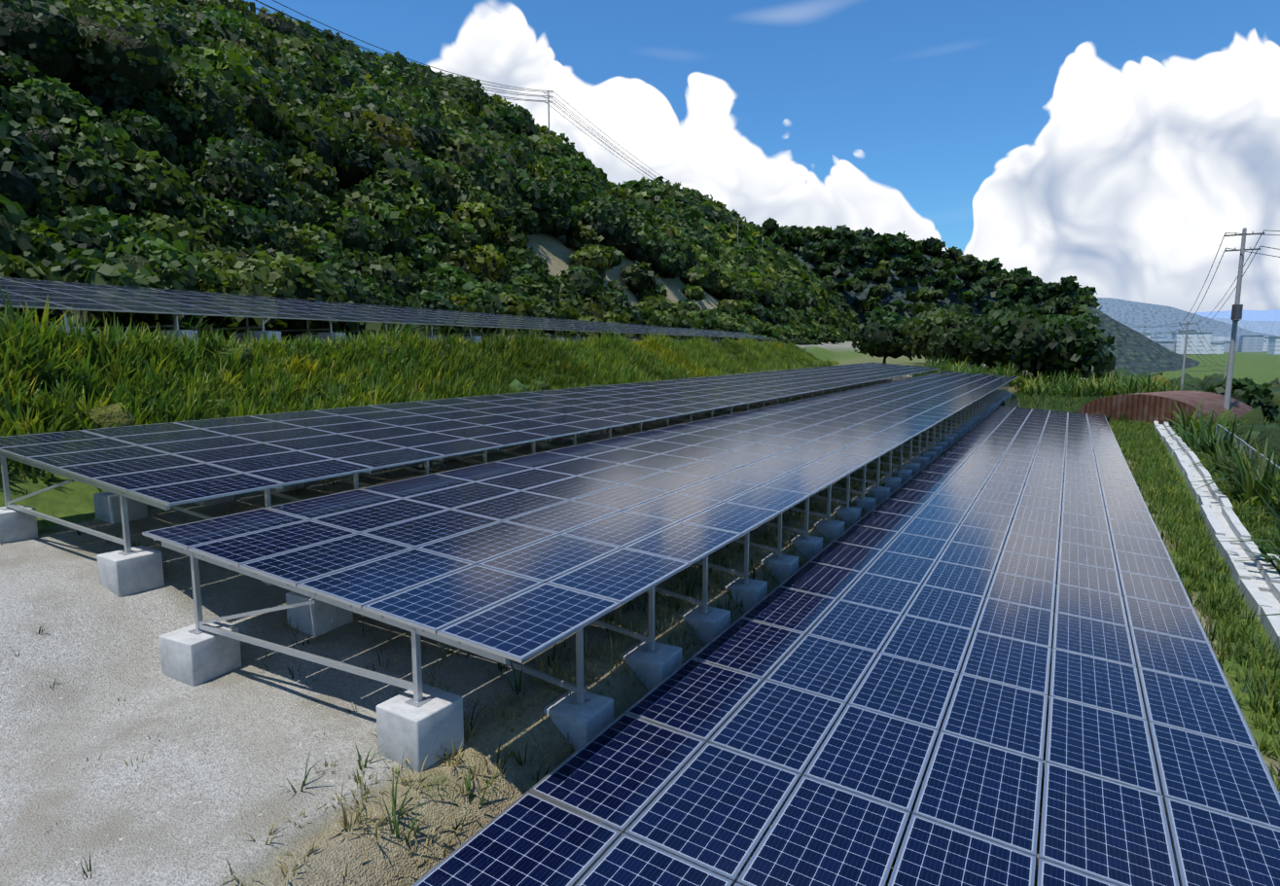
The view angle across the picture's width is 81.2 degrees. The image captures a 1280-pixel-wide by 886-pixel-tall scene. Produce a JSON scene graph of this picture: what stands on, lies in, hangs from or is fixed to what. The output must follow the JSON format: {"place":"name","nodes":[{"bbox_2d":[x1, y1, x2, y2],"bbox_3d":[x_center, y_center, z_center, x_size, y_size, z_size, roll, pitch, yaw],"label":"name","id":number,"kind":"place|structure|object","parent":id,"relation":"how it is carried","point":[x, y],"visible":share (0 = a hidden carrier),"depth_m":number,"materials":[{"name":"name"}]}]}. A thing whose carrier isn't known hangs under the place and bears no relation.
{"place":"outdoors","nodes":[
{"label":"outdoors","id":0,"kind":"place"},
{"bbox_2d":[0,106,1279,885],"bbox_3d":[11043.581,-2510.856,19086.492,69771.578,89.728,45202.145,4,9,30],"label":"ground","id":1,"kind":"structure","parent":0,"point":[198,793],"depth_m":8.29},
{"bbox_2d":[0,306,770,342],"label":"row frame","id":2,"kind":"object","parent":1,"relation":"on","point":[175,320],"visible":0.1,"depth_m":31.29,"materials":[{"name":"grey metal"}]},
{"bbox_2d":[0,277,775,339],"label":"solar panel row","id":3,"kind":"object","parent":2,"relation":"on","point":[97,297],"visible":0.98,"depth_m":29.22,"materials":[{"name":"blue glass"}]},
{"bbox_2d":[47,326,773,344],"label":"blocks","id":4,"kind":"structure","parent":1,"relation":"on","point":[258,335],"depth_m":29.69,"materials":[{"name":"grey concrete"}]},
{"bbox_2d":[0,0,860,343],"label":"hill forest","id":5,"kind":"object","parent":1,"relation":"on","point":[41,233],"depth_m":54.28,"materials":[{"name":"green plant"}]},
{"bbox_2d":[0,380,880,597],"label":"blocks","id":6,"kind":"structure","parent":1,"relation":"on","point":[139,571],"depth_m":12.28,"materials":[{"name":"grey concrete"}]},
{"bbox_2d":[0,369,935,555],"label":"row frame","id":7,"kind":"object","parent":1,"relation":"on","point":[125,540],"visible":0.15,"depth_m":12.42,"materials":[{"name":"grey metal"}]},
{"bbox_2d":[0,362,939,506],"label":"solar panel row","id":8,"kind":"object","parent":7,"relation":"on","point":[169,464],"visible":1,"depth_m":15.46,"materials":[{"name":"blue glass"}]},
{"bbox_2d":[0,377,1015,885],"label":"weed blades","id":9,"kind":"object","parent":1,"relation":"on","point":[688,591],"visible":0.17,"depth_m":9.62,"materials":[{"name":"green plant"}]},
{"bbox_2d":[153,382,1008,708],"bbox_3d":[13.416,-1.649,37.491,5.658,1.688,68.470,4,9,30],"label":"row frame","id":10,"kind":"object","parent":1,"relation":"on","point":[416,699],"visible":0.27,"depth_m":8.94,"materials":[{"name":"grey metal"}]},
{"bbox_2d":[142,371,1018,663],"bbox_3d":[13.418,-2.336,37.400,6.053,0.394,68.530,4,9,30],"label":"solar panel row","id":11,"kind":"object","parent":10,"relation":"on","point":[521,558],"visible":1,"depth_m":10.87,"materials":[{"name":"blue glass"}]},
{"bbox_2d":[158,392,1011,772],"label":"blocks","id":12,"kind":"structure","parent":1,"relation":"on","point":[433,726],"depth_m":9.10,"materials":[{"name":"grey concrete"}]},
{"bbox_2d":[543,91,1264,409],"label":"utility poles","id":13,"kind":"object","parent":1,"relation":"on","point":[1236,312],"visible":0.52,"depth_m":45.50,"materials":[{"name":"concrete"}]},
{"bbox_2d":[224,0,1279,371],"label":"wires","id":14,"kind":"object","parent":13,"relation":"attached to","point":[608,136],"visible":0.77,"depth_m":108.52,"materials":[{"name":"grey"}]},
{"bbox_2d":[1004,391,1020,407],"bbox_3d":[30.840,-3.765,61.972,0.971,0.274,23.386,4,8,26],"label":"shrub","id":15,"kind":"object","parent":1,"relation":"on","point":[1012,403],"visible":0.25,"depth_m":57.33,"materials":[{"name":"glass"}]},
{"bbox_2d":[851,302,1279,645],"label":"vegetation","id":16,"kind":"object","parent":1,"relation":"on","point":[1262,488],"depth_m":79.24,"materials":[{"name":"green plant"}]},
{"bbox_2d":[1090,435,1179,877],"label":"clamps","id":17,"kind":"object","parent":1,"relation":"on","point":[1150,735],"depth_m":8.62,"materials":[{"name":"silver metal"}]},
{"bbox_2d":[620,413,1166,885],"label":"clamps","id":18,"kind":"object","parent":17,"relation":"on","point":[1050,653],"depth_m":10.16,"materials":[{"name":"silver metal"}]},
{"bbox_2d":[411,405,1279,885],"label":"solar panel row","id":19,"kind":"object","parent":18,"relation":"on","point":[692,769],"visible":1,"depth_m":8.19,"materials":[{"name":"blue glass"}]},
{"bbox_2d":[1076,391,1253,427],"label":"roof","id":20,"kind":"structure","parent":1,"relation":"on","point":[1141,407],"depth_m":46.94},
{"bbox_2d":[1141,331,1279,355],"bbox_3d":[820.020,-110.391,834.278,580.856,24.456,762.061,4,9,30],"label":"town buildings","id":21,"kind":"structure","parent":1,"relation":"on","point":[1246,343],"depth_m":663.55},
{"bbox_2d":[1153,421,1279,659],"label":"kerb gutter","id":22,"kind":"object","parent":1,"relation":"on","point":[1261,587],"visible":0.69,"depth_m":18.22,"materials":[{"name":"white concrete"}]},
{"bbox_2d":[1215,424,1279,472],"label":"fence posts","id":23,"kind":"object","parent":1,"relation":"on","point":[1241,441],"visible":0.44,"depth_m":28.86,"materials":[{"name":"grey metal"}]},
{"bbox_2d":[0,207,1279,794],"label":"grass","id":24,"kind":"structure","parent":0,"point":[142,374],"depth_m":22.47,"materials":[{"name":"green plant"}]},
{"bbox_2d":[242,0,1279,313],"label":"sky","id":25,"kind":"structure","parent":0,"point":[1115,146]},
{"bbox_2d":[782,241,1200,374],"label":"hill","id":26,"kind":"structure","parent":0,"point":[1135,348],"depth_m":520.23,"materials":[{"name":"green plant"}]},
{"bbox_2d":[743,217,1102,323],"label":"hill trees","id":27,"kind":"object","parent":26,"relation":"on","point":[866,245],"materials":[{"name":"green plant"}]},
{"bbox_2d":[1096,297,1275,340],"bbox_3d":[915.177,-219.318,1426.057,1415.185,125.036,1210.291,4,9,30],"label":"hill","id":28,"kind":"structure","parent":0,"point":[1151,317],"depth_m":1275.11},
{"bbox_2d":[1194,309,1279,320],"bbox_3d":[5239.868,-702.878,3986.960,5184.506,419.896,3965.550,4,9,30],"label":"mountains","id":29,"kind":"structure","parent":0,"point":[1261,315],"depth_m":4870.19,"materials":[{"name":"blue"}]},
{"bbox_2d":[1209,318,1279,335],"bbox_3d":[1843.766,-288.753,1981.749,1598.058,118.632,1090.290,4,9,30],"label":"sea","id":30,"kind":"structure","parent":0,"point":[1268,327],"depth_m":1954.10,"materials":[{"name":"blue liquid"}]},
{"bbox_2d":[1215,428,1279,512],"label":"fence","id":31,"kind":"object","parent":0,"point":[1248,454],"visible":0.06,"depth_m":27.94,"materials":[{"name":"grey metal"}]}
]}

